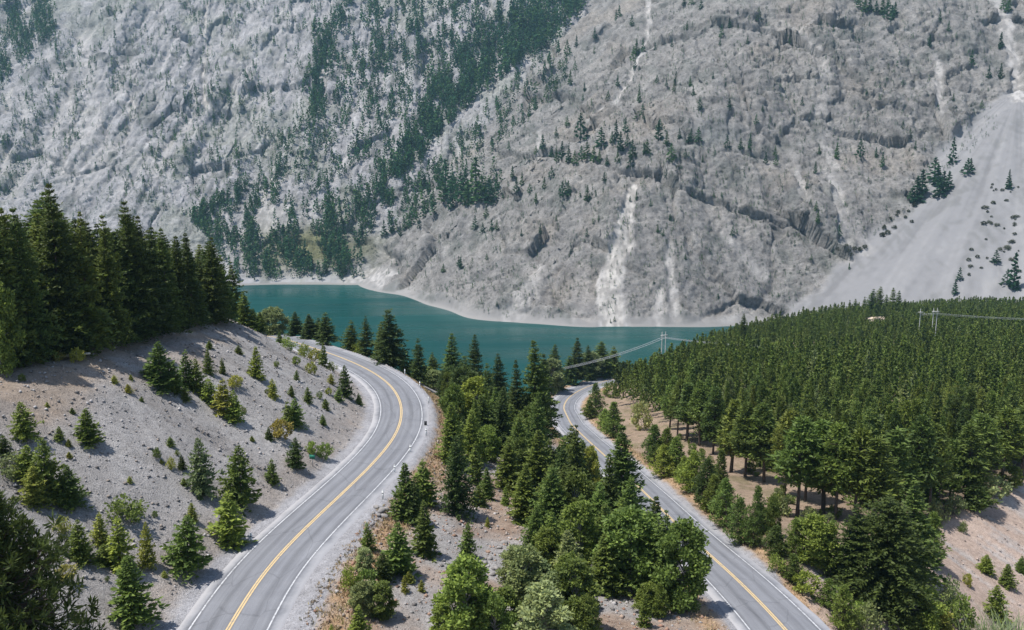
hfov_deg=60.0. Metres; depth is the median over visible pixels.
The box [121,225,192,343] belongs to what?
fir tree
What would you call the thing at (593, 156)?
mountain conifer
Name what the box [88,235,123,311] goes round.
fir tree
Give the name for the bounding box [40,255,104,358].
fir tree
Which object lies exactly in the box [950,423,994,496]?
pine tree
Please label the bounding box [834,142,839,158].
mountain conifer
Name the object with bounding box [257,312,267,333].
fir tree
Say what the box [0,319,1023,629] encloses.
ground
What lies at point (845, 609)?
bushy pine
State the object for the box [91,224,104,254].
fir tree
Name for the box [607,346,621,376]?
fir tree
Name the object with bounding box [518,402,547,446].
broadleaf tree
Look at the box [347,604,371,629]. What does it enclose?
young fir
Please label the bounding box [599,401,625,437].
bushy pine
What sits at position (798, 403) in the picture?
pine tree
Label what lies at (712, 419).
pine tree
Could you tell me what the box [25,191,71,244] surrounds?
fir tree
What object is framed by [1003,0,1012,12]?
mountain conifer
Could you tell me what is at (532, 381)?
fir tree
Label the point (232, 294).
fir tree
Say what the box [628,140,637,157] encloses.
mountain conifer
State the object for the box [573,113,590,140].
mountain conifer
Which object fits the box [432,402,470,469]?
fir tree
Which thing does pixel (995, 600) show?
young fir
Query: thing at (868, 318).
cabin
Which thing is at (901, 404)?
pine tree
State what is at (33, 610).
pine tree
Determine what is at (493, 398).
fir tree
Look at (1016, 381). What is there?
pine tree
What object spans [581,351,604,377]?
broadleaf tree
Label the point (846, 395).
pine tree
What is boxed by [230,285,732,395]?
lake
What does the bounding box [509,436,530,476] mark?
broadleaf tree
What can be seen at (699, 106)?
mountain conifer
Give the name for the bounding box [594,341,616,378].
fir tree
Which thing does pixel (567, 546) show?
fir tree
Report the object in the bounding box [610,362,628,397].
pine tree
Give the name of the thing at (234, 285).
fir tree
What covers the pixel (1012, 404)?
pine tree
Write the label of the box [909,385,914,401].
pine tree
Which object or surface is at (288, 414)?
young fir
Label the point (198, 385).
young fir
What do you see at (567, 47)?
mountain conifer
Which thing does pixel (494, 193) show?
mountain conifer
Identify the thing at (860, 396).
pine tree
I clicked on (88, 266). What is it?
fir tree
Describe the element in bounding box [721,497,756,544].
bushy pine
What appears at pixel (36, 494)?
young fir
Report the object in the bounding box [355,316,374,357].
fir tree
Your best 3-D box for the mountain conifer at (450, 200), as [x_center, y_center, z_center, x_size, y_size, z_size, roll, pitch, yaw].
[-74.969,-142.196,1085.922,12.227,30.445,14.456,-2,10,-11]
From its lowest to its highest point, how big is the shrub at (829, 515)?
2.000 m
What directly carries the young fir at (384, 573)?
on the ground at (968, 549)
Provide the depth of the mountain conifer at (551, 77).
1305.88 m
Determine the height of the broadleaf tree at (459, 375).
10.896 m
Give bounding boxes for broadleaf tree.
[0,282,26,377]
[256,306,290,335]
[347,579,376,616]
[354,546,375,571]
[368,580,399,620]
[423,369,443,389]
[428,602,455,629]
[431,550,499,629]
[437,381,468,427]
[440,365,489,411]
[440,372,451,395]
[444,365,457,384]
[459,375,492,422]
[465,594,499,626]
[476,590,517,629]
[478,424,501,461]
[494,585,522,629]
[495,543,519,586]
[501,543,544,601]
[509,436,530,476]
[512,579,577,629]
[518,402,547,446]
[528,559,550,591]
[532,525,558,567]
[537,357,565,392]
[539,569,580,625]
[551,550,584,594]
[554,500,599,566]
[554,557,604,627]
[559,470,595,512]
[563,443,585,464]
[568,592,603,629]
[572,478,597,500]
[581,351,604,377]
[583,444,601,483]
[590,504,662,595]
[631,581,661,612]
[647,516,712,614]
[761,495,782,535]
[787,511,839,570]
[888,579,949,629]
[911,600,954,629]
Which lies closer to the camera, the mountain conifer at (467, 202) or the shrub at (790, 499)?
the shrub at (790, 499)
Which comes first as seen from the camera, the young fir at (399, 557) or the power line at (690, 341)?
the young fir at (399, 557)
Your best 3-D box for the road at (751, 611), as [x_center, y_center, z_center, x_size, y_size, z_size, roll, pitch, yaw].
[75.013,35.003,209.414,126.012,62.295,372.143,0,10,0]
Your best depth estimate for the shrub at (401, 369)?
200.55 m
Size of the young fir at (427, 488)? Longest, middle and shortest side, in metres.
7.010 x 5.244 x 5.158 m
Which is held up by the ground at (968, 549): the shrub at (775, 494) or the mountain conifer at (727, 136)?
the shrub at (775, 494)
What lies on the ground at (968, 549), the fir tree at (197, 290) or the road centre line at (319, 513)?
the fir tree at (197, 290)
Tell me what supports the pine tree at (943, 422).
on the ground at (968, 549)
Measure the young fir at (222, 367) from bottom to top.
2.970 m
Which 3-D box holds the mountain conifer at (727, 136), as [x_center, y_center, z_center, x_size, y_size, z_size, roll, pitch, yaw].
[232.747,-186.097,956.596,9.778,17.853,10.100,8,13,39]
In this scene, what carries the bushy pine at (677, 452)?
on the ground at (968, 549)
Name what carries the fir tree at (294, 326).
on the ground at (968, 549)
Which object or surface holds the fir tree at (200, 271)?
on the ground at (968, 549)
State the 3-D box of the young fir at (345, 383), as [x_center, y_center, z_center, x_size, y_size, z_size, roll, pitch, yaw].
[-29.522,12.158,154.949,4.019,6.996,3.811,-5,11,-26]
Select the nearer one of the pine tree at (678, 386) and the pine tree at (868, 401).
the pine tree at (868, 401)
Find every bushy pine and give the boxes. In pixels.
[577,399,598,418]
[588,382,608,415]
[595,408,607,429]
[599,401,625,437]
[640,424,662,462]
[645,444,678,477]
[650,426,675,456]
[650,582,671,618]
[663,436,686,475]
[671,455,688,480]
[674,449,702,493]
[687,456,719,508]
[700,474,724,513]
[706,476,741,527]
[709,448,735,498]
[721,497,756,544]
[740,485,770,546]
[750,503,766,533]
[761,524,789,557]
[777,518,808,561]
[778,553,807,582]
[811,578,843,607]
[814,521,843,572]
[825,584,863,629]
[923,511,951,562]
[954,467,1003,512]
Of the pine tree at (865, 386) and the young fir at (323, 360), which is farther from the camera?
the pine tree at (865, 386)
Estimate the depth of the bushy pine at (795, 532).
115.24 m
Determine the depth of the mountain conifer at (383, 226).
1123.07 m
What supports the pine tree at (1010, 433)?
on the ground at (968, 549)
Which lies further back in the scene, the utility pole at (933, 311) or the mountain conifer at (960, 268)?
the mountain conifer at (960, 268)
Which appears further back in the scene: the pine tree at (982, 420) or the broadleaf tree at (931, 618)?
the pine tree at (982, 420)
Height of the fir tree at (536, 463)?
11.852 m
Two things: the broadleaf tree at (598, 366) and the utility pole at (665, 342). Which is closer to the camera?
the broadleaf tree at (598, 366)
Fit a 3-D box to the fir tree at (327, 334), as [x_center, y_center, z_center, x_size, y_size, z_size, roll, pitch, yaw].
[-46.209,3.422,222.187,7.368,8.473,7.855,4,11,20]
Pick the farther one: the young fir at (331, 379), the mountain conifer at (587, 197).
the mountain conifer at (587, 197)
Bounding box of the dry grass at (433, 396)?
[299,349,834,629]
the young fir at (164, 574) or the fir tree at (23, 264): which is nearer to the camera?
the young fir at (164, 574)
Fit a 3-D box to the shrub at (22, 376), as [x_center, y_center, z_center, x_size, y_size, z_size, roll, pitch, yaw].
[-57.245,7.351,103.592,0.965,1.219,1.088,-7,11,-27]
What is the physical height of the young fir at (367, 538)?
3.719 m
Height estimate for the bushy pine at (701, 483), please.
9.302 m
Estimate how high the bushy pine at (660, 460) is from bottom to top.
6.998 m
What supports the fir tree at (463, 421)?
on the ground at (968, 549)
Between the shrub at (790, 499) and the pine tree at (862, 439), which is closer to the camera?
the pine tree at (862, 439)
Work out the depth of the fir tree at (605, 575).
95.78 m
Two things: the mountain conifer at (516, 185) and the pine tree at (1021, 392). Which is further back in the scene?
the mountain conifer at (516, 185)
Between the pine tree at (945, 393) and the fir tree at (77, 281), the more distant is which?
the pine tree at (945, 393)
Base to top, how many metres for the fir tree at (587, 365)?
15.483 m
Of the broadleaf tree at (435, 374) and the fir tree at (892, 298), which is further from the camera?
the fir tree at (892, 298)
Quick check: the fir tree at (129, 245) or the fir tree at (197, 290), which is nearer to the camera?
the fir tree at (129, 245)
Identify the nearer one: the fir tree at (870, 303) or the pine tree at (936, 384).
the pine tree at (936, 384)
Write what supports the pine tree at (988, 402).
on the ground at (968, 549)
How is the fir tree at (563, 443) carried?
on the ground at (968, 549)
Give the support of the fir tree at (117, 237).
on the ground at (968, 549)
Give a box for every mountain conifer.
[380,220,387,235]
[389,216,394,232]
[405,212,411,226]
[429,189,436,206]
[434,165,441,180]
[436,160,450,191]
[436,179,447,201]
[444,171,458,196]
[446,186,454,209]
[453,171,465,201]
[461,155,486,198]
[463,168,469,184]
[463,181,472,205]
[472,174,487,201]
[472,215,477,229]
[482,178,493,203]
[483,206,488,216]
[490,188,498,204]
[510,166,514,178]
[512,177,519,192]
[526,103,531,116]
[533,95,537,109]
[539,135,546,150]
[541,177,546,188]
[547,69,553,83]
[549,166,554,177]
[553,149,559,161]
[557,141,565,157]
[558,180,568,197]
[563,39,569,53]
[564,181,571,196]
[565,145,572,162]
[567,69,572,84]
[571,150,578,163]
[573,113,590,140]
[578,145,583,160]
[582,142,591,160]
[583,185,591,201]
[589,146,596,162]
[595,126,607,147]
[597,149,601,163]
[609,131,614,142]
[613,120,619,139]
[617,131,624,151]
[622,117,628,131]
[624,133,630,146]
[626,153,633,168]
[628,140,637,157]
[629,46,636,60]
[634,38,639,54]
[637,88,641,101]
[643,139,651,153]
[654,121,663,140]
[664,132,670,146]
[666,143,675,161]
[694,127,702,142]
[697,98,703,109]
[718,24,723,37]
[724,134,730,148]
[748,134,752,149]
[815,210,819,224]
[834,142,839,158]
[853,139,865,156]
[856,0,863,8]
[860,0,870,12]
[867,0,872,11]
[873,0,878,11]
[878,1,885,13]
[880,152,884,166]
[881,2,891,18]
[888,5,895,20]
[894,2,897,16]
[907,176,926,203]
[915,169,929,194]
[925,157,941,179]
[930,164,943,184]
[930,177,946,196]
[936,171,950,193]
[945,171,953,189]
[947,137,957,163]
[951,280,957,294]
[955,267,963,280]
[959,158,974,174]
[969,49,975,67]
[986,65,992,78]
[989,250,1001,263]
[997,63,1003,78]
[998,32,1004,48]
[998,269,1012,284]
[999,0,1007,9]
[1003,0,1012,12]
[1005,169,1012,188]
[1005,252,1020,290]
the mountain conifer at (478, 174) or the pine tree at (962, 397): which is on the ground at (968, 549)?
the pine tree at (962, 397)
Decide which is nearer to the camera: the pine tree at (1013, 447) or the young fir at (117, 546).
the young fir at (117, 546)
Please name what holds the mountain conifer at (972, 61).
on the mountain
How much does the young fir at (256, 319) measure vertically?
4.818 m
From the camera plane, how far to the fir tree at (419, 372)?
190.40 m
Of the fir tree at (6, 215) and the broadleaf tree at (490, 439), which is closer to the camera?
the fir tree at (6, 215)
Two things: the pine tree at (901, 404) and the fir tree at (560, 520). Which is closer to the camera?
the fir tree at (560, 520)
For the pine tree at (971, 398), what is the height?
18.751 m
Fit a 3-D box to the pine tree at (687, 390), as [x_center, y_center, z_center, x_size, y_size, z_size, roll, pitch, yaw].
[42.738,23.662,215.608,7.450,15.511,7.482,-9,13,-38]
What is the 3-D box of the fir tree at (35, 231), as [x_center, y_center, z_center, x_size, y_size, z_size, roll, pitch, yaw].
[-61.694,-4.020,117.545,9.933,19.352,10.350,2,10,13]
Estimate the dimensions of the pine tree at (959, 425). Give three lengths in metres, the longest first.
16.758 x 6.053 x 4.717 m
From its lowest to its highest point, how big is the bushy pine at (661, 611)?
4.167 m
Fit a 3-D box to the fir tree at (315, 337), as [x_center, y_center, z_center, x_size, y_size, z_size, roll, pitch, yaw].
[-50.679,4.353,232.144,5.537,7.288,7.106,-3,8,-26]
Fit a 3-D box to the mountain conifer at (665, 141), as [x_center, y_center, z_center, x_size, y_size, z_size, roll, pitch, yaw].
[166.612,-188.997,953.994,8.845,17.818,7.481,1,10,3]
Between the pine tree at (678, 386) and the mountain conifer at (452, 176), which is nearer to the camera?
the pine tree at (678, 386)
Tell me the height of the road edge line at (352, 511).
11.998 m
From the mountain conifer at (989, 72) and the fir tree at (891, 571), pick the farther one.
the mountain conifer at (989, 72)
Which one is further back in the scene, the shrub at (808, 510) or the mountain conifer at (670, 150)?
the mountain conifer at (670, 150)
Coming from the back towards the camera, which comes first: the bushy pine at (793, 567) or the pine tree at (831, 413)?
the pine tree at (831, 413)
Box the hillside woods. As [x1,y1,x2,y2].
[0,0,997,317]
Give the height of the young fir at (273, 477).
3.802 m
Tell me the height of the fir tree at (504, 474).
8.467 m
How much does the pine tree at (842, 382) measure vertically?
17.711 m
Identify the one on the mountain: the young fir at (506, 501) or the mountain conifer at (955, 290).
the mountain conifer at (955, 290)
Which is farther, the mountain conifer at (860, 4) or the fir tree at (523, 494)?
the mountain conifer at (860, 4)
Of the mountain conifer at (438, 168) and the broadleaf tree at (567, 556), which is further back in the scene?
the mountain conifer at (438, 168)
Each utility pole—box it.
[661,331,665,352]
[932,308,938,335]
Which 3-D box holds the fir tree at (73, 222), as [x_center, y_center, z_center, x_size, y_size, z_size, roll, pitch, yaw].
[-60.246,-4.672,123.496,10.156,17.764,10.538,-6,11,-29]
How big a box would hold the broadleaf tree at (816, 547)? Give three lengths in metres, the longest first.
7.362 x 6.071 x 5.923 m
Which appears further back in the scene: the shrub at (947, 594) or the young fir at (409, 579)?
the shrub at (947, 594)
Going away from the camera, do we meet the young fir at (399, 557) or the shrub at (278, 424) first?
the young fir at (399, 557)
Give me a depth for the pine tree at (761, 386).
199.29 m
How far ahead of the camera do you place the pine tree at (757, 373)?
209.28 m
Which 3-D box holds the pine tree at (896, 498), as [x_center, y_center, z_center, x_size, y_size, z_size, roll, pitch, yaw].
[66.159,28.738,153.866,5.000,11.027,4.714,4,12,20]
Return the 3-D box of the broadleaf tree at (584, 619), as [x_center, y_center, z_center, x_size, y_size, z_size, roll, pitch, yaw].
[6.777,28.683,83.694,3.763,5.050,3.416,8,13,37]
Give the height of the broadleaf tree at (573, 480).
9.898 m
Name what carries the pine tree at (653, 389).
on the ground at (968, 549)
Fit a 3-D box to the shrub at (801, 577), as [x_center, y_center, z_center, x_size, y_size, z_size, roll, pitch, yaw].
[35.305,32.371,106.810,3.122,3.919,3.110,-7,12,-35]
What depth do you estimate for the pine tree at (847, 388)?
218.92 m
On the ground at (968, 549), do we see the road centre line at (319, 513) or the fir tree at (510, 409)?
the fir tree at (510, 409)
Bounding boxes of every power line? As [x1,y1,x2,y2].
[564,337,665,368]
[665,337,757,346]
[937,313,1016,319]
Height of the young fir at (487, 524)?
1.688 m
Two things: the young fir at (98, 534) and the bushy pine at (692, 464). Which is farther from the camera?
the bushy pine at (692, 464)
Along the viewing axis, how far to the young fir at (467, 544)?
101.17 m
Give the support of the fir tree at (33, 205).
on the ground at (968, 549)
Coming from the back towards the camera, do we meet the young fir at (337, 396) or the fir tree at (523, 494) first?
the young fir at (337, 396)
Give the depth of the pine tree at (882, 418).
178.04 m
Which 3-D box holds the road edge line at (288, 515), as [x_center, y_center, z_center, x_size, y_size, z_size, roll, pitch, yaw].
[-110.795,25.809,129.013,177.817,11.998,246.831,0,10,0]
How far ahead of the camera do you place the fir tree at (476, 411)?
146.80 m
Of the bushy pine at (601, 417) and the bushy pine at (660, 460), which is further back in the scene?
the bushy pine at (601, 417)
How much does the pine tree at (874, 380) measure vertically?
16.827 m
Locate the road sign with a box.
[309,455,314,465]
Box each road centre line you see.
[225,336,400,629]
[228,336,402,629]
[563,379,784,629]
[564,379,786,629]
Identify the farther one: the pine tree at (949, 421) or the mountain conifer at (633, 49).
the mountain conifer at (633, 49)
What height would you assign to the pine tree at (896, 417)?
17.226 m
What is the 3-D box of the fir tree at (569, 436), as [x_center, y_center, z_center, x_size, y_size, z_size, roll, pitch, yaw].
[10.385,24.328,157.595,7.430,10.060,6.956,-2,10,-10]
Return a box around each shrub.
[0,448,27,478]
[18,373,26,380]
[51,351,67,361]
[52,514,73,534]
[53,534,69,552]
[55,563,77,580]
[68,347,86,362]
[104,493,148,524]
[152,447,160,457]
[165,456,175,469]
[227,374,242,388]
[269,417,293,439]
[280,335,297,349]
[292,356,300,364]
[297,341,311,357]
[304,361,316,374]
[305,440,320,454]
[307,347,320,360]
[316,392,322,398]
[316,442,334,459]
[325,387,331,394]
[327,360,338,371]
[340,563,360,592]
[351,343,364,352]
[354,567,376,586]
[397,357,412,374]
[403,360,414,375]
[601,381,619,397]
[629,400,652,430]
[688,442,696,451]
[697,452,705,463]
[698,448,705,455]
[747,461,756,473]
[765,492,787,513]
[766,552,786,572]
[773,487,782,495]
[776,495,792,516]
[779,485,786,493]
[784,493,796,503]
[791,568,821,595]
[800,506,817,518]
[825,504,842,518]
[825,512,834,521]
[831,519,838,527]
[845,599,885,629]
[849,599,871,625]
[927,497,951,524]
[938,573,970,609]
[942,493,968,515]
[943,592,979,629]
[957,521,967,534]
[958,499,979,509]
[962,573,972,587]
[983,473,1013,499]
[993,463,1023,488]
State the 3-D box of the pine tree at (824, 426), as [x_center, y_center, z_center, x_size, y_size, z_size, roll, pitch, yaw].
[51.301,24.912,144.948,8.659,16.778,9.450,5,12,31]
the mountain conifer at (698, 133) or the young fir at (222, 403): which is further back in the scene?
the mountain conifer at (698, 133)
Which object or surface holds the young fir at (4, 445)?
on the ground at (968, 549)
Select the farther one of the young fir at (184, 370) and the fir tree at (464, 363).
the fir tree at (464, 363)
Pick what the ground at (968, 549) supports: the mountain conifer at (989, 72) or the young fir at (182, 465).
the young fir at (182, 465)
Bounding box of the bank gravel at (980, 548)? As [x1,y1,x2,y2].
[867,482,1022,619]
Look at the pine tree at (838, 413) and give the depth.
169.95 m
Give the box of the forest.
[611,295,1023,424]
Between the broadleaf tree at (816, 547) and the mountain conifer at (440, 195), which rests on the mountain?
the mountain conifer at (440, 195)
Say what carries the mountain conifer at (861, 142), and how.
on the mountain
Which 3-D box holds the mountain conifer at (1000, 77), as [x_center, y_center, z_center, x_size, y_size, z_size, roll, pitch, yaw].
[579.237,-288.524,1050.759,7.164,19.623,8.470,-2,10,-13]
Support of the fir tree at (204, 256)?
on the ground at (968, 549)
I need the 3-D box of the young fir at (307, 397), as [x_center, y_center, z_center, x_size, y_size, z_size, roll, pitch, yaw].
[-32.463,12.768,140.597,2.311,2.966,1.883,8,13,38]
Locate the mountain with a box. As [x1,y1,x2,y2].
[0,0,1023,326]
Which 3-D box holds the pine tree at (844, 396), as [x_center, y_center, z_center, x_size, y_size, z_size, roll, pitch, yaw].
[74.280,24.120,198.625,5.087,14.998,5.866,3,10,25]
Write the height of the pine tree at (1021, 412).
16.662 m
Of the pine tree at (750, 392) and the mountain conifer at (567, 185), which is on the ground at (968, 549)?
the pine tree at (750, 392)
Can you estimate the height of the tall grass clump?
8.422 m
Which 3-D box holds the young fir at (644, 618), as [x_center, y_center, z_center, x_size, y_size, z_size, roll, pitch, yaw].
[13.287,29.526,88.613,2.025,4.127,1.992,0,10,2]
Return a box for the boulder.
[377,507,385,512]
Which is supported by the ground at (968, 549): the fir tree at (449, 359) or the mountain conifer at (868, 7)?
the fir tree at (449, 359)
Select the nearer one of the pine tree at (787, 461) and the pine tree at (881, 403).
the pine tree at (787, 461)
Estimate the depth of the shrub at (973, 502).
155.19 m
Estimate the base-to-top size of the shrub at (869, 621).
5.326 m
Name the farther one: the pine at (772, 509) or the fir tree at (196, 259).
the fir tree at (196, 259)
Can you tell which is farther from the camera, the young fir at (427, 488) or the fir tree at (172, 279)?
the fir tree at (172, 279)
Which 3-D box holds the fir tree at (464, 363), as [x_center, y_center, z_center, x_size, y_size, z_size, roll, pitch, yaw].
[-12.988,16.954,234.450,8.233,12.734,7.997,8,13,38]
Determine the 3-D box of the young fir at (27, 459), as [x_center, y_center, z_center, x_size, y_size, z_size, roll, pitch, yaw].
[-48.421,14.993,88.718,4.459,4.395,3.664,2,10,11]
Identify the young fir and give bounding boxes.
[0,435,12,457]
[6,401,45,442]
[9,445,47,488]
[9,465,59,511]
[25,436,81,514]
[52,426,65,442]
[52,464,93,510]
[64,519,104,569]
[65,439,72,446]
[67,451,72,458]
[73,408,105,448]
[89,512,110,546]
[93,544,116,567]
[105,516,141,573]
[105,555,169,629]
[110,375,119,384]
[125,384,133,393]
[127,476,133,483]
[136,521,158,570]
[138,360,151,377]
[143,340,183,394]
[159,515,214,583]
[160,570,167,577]
[162,362,188,396]
[167,436,176,447]
[177,349,195,388]
[177,454,186,470]
[180,388,192,403]
[180,477,187,485]
[182,437,223,500]
[184,502,199,522]
[186,358,214,400]
[200,377,218,404]
[202,349,217,377]
[205,341,214,349]
[205,489,257,552]
[209,378,236,420]
[216,445,262,516]
[218,359,226,374]
[223,390,245,426]
[234,345,243,354]
[236,292,256,328]
[246,308,262,331]
[246,346,265,380]
[264,427,275,441]
[264,458,281,487]
[267,379,280,399]
[276,332,281,342]
[281,400,296,427]
[285,437,306,469]
[286,398,309,430]
[287,385,295,397]
[293,370,300,380]
[302,387,315,404]
[317,342,328,368]
[319,415,327,425]
[322,398,330,410]
[327,374,336,384]
[334,388,344,401]
[336,365,355,399]
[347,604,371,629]
[355,393,364,406]
[358,522,378,552]
[373,552,396,587]
[376,522,421,579]
[386,462,417,524]
[399,575,409,594]
[400,476,425,525]
[405,570,415,585]
[409,500,441,562]
[410,458,445,509]
[417,580,426,592]
[457,523,481,558]
[464,442,483,486]
[470,485,490,507]
[475,468,495,501]
[484,517,489,527]
[500,487,510,506]
[635,593,652,627]
[974,554,995,576]
[982,585,1014,627]
[998,564,1019,591]
[1014,556,1023,575]
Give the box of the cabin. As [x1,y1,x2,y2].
[863,317,884,323]
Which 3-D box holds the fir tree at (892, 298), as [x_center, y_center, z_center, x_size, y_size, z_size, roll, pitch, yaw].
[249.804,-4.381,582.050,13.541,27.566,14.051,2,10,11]
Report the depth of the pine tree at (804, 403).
174.14 m
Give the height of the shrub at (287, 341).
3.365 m
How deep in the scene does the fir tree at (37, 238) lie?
117.31 m
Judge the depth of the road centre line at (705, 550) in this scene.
111.61 m
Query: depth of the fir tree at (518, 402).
169.32 m
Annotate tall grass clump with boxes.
[952,600,1023,629]
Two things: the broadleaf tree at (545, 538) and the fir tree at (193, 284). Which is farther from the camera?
the fir tree at (193, 284)
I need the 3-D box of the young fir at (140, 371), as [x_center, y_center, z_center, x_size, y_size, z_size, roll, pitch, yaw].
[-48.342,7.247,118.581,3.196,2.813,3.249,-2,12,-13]
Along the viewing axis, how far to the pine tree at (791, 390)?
200.78 m
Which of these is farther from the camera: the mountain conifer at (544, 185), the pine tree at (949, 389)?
the mountain conifer at (544, 185)
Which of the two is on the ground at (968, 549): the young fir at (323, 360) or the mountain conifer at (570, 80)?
the young fir at (323, 360)
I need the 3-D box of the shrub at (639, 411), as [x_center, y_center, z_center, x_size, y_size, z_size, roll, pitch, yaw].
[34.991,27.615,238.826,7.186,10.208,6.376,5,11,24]
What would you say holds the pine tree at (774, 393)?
on the ground at (968, 549)
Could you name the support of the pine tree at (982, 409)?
on the ground at (968, 549)
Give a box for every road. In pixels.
[177,333,428,629]
[551,377,830,629]
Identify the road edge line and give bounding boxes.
[188,348,380,629]
[267,335,422,629]
[553,377,749,629]
[574,392,820,629]
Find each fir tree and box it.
[0,208,48,367]
[0,218,38,355]
[1,214,71,345]
[2,250,44,366]
[4,240,68,362]
[5,207,67,363]
[9,221,39,279]
[20,199,43,237]
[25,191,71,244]
[25,222,31,238]
[26,220,42,245]
[27,182,94,360]
[27,212,45,277]
[28,210,97,304]
[29,207,121,357]
[32,232,97,354]
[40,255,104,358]
[47,234,104,352]
[68,218,114,343]
[71,211,119,355]
[75,221,134,339]
[86,248,128,346]
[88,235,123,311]
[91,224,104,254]
[92,215,138,346]
[102,231,158,344]
[112,230,125,253]
[114,200,166,340]
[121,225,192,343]
[133,215,162,339]
[143,230,155,250]
[146,227,179,335]
[149,246,190,335]
[153,228,188,332]
[157,240,195,325]
[160,234,171,251]
[166,235,204,328]
[179,233,214,328]
[184,255,212,323]
[193,244,204,260]
[195,251,202,265]
[195,276,210,314]
[196,261,220,324]
[197,242,239,320]
[201,236,239,324]
[216,255,240,322]
[227,262,247,319]
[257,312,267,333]
[283,312,302,336]
[296,314,318,338]
[309,318,327,343]
[313,312,343,345]
[336,320,359,350]
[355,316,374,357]
[368,308,413,370]
[373,324,384,362]
[409,338,433,383]
[420,352,443,382]
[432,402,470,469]
[433,369,448,396]
[437,435,483,523]
[439,333,462,371]
[457,416,466,440]
[458,356,467,366]
[458,410,488,464]
[464,334,483,376]
[467,393,499,447]
[467,399,483,431]
[482,363,493,397]
[486,386,495,403]
[488,386,513,457]
[488,437,523,493]
[489,387,498,409]
[491,354,510,394]
[493,399,513,432]
[499,417,530,467]
[506,360,527,414]
[506,464,541,526]
[508,404,516,427]
[509,430,556,498]
[511,411,532,439]
[517,504,542,549]
[518,340,561,447]
[520,467,568,534]
[522,387,551,449]
[532,438,558,474]
[534,508,561,554]
[537,354,562,426]
[537,460,563,525]
[537,464,561,510]
[548,344,569,390]
[551,529,583,568]
[554,435,567,460]
[555,446,569,479]
[555,505,575,545]
[558,425,597,489]
[559,465,566,484]
[562,426,582,445]
[563,356,578,385]
[567,337,588,382]
[573,456,588,479]
[576,493,595,546]
[578,345,597,380]
[588,481,611,521]
[589,503,609,564]
[590,533,631,601]
[592,497,640,571]
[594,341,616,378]
[594,424,652,509]
[600,453,623,513]
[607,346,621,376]
[612,477,641,512]
[632,509,683,594]
[642,496,663,562]
[737,313,747,345]
[817,503,873,596]
[831,493,949,629]
[851,299,856,311]
[863,289,879,316]
[873,286,886,314]
[884,295,889,314]
[886,287,898,320]
[896,290,903,310]
[897,479,948,587]
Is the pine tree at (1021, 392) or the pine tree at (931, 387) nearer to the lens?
the pine tree at (1021, 392)
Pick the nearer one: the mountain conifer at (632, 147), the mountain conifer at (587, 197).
the mountain conifer at (587, 197)
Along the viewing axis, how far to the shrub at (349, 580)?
86.88 m
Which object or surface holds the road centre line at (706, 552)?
on the road at (751, 611)
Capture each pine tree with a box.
[0,489,107,629]
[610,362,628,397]
[640,366,656,399]
[650,374,664,409]
[659,375,677,427]
[665,378,685,434]
[672,382,697,441]
[681,380,713,445]
[691,376,712,440]
[698,387,709,441]
[699,386,727,454]
[713,398,743,472]
[721,376,735,414]
[723,381,730,404]
[724,391,729,424]
[725,401,759,477]
[736,383,747,457]
[742,402,783,482]
[745,374,759,401]
[747,396,776,467]
[750,371,759,397]
[750,385,758,462]
[756,378,766,403]
[761,422,778,471]
[764,415,826,516]
[765,368,777,406]
[765,387,774,413]
[765,389,770,406]
[766,406,799,494]
[770,382,777,411]
[773,396,787,419]
[774,396,781,423]
[777,364,788,395]
[781,382,789,413]
[786,373,792,397]
[787,377,801,407]
[787,392,801,426]
[788,383,794,405]
[789,394,809,471]
[792,406,818,500]
[799,380,813,412]
[802,418,842,513]
[808,386,814,405]
[811,421,862,519]
[813,385,818,416]
[816,378,831,416]
[816,387,832,420]
[820,410,830,440]
[828,378,842,408]
[828,383,842,418]
[828,408,834,424]
[830,399,853,423]
[832,403,841,423]
[833,426,885,515]
[839,371,845,393]
[839,410,853,434]
[840,408,879,511]
[841,391,848,413]
[841,393,850,410]
[845,385,850,399]
[846,436,903,523]
[847,410,856,432]
[848,400,861,423]
[848,400,861,429]
[849,397,860,414]
[850,385,859,406]
[858,378,874,407]
[858,393,863,411]
[858,402,885,438]
[861,384,876,413]
[862,409,876,503]
[863,396,872,413]
[871,372,882,401]
[872,397,882,423]
[873,372,883,410]
[873,411,883,437]
[876,394,885,420]
[879,393,892,422]
[879,414,885,428]
[880,410,903,464]
[880,425,922,501]
[883,403,892,437]
[885,383,892,402]
[892,399,899,412]
[893,413,945,490]
[894,396,905,422]
[894,452,904,505]
[896,380,911,407]
[898,399,913,436]
[901,383,909,399]
[908,439,949,502]
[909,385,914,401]
[910,397,917,442]
[912,422,959,509]
[913,379,917,396]
[914,386,921,404]
[914,399,925,433]
[919,382,924,405]
[920,398,930,415]
[923,391,931,405]
[924,411,939,494]
[926,387,942,424]
[927,381,934,392]
[929,395,941,423]
[931,379,939,402]
[937,415,948,450]
[937,437,968,496]
[939,406,947,425]
[941,381,950,408]
[941,381,963,412]
[942,393,952,413]
[943,383,951,405]
[945,397,961,436]
[946,387,965,418]
[946,414,954,451]
[947,404,966,485]
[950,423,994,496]
[953,372,963,393]
[957,402,969,423]
[963,388,980,426]
[965,385,979,411]
[967,412,1007,471]
[969,408,977,425]
[975,390,990,427]
[976,386,985,407]
[983,405,1023,486]
[984,390,998,418]
[985,391,995,427]
[993,380,1021,422]
[994,385,1022,466]
[997,377,1006,411]
[1001,395,1021,462]
[1008,375,1021,395]
[1010,403,1023,474]
[1015,388,1023,404]
[1016,384,1023,400]
[1020,375,1023,392]
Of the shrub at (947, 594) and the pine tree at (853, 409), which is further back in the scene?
the pine tree at (853, 409)
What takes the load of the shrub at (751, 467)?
on the ground at (968, 549)

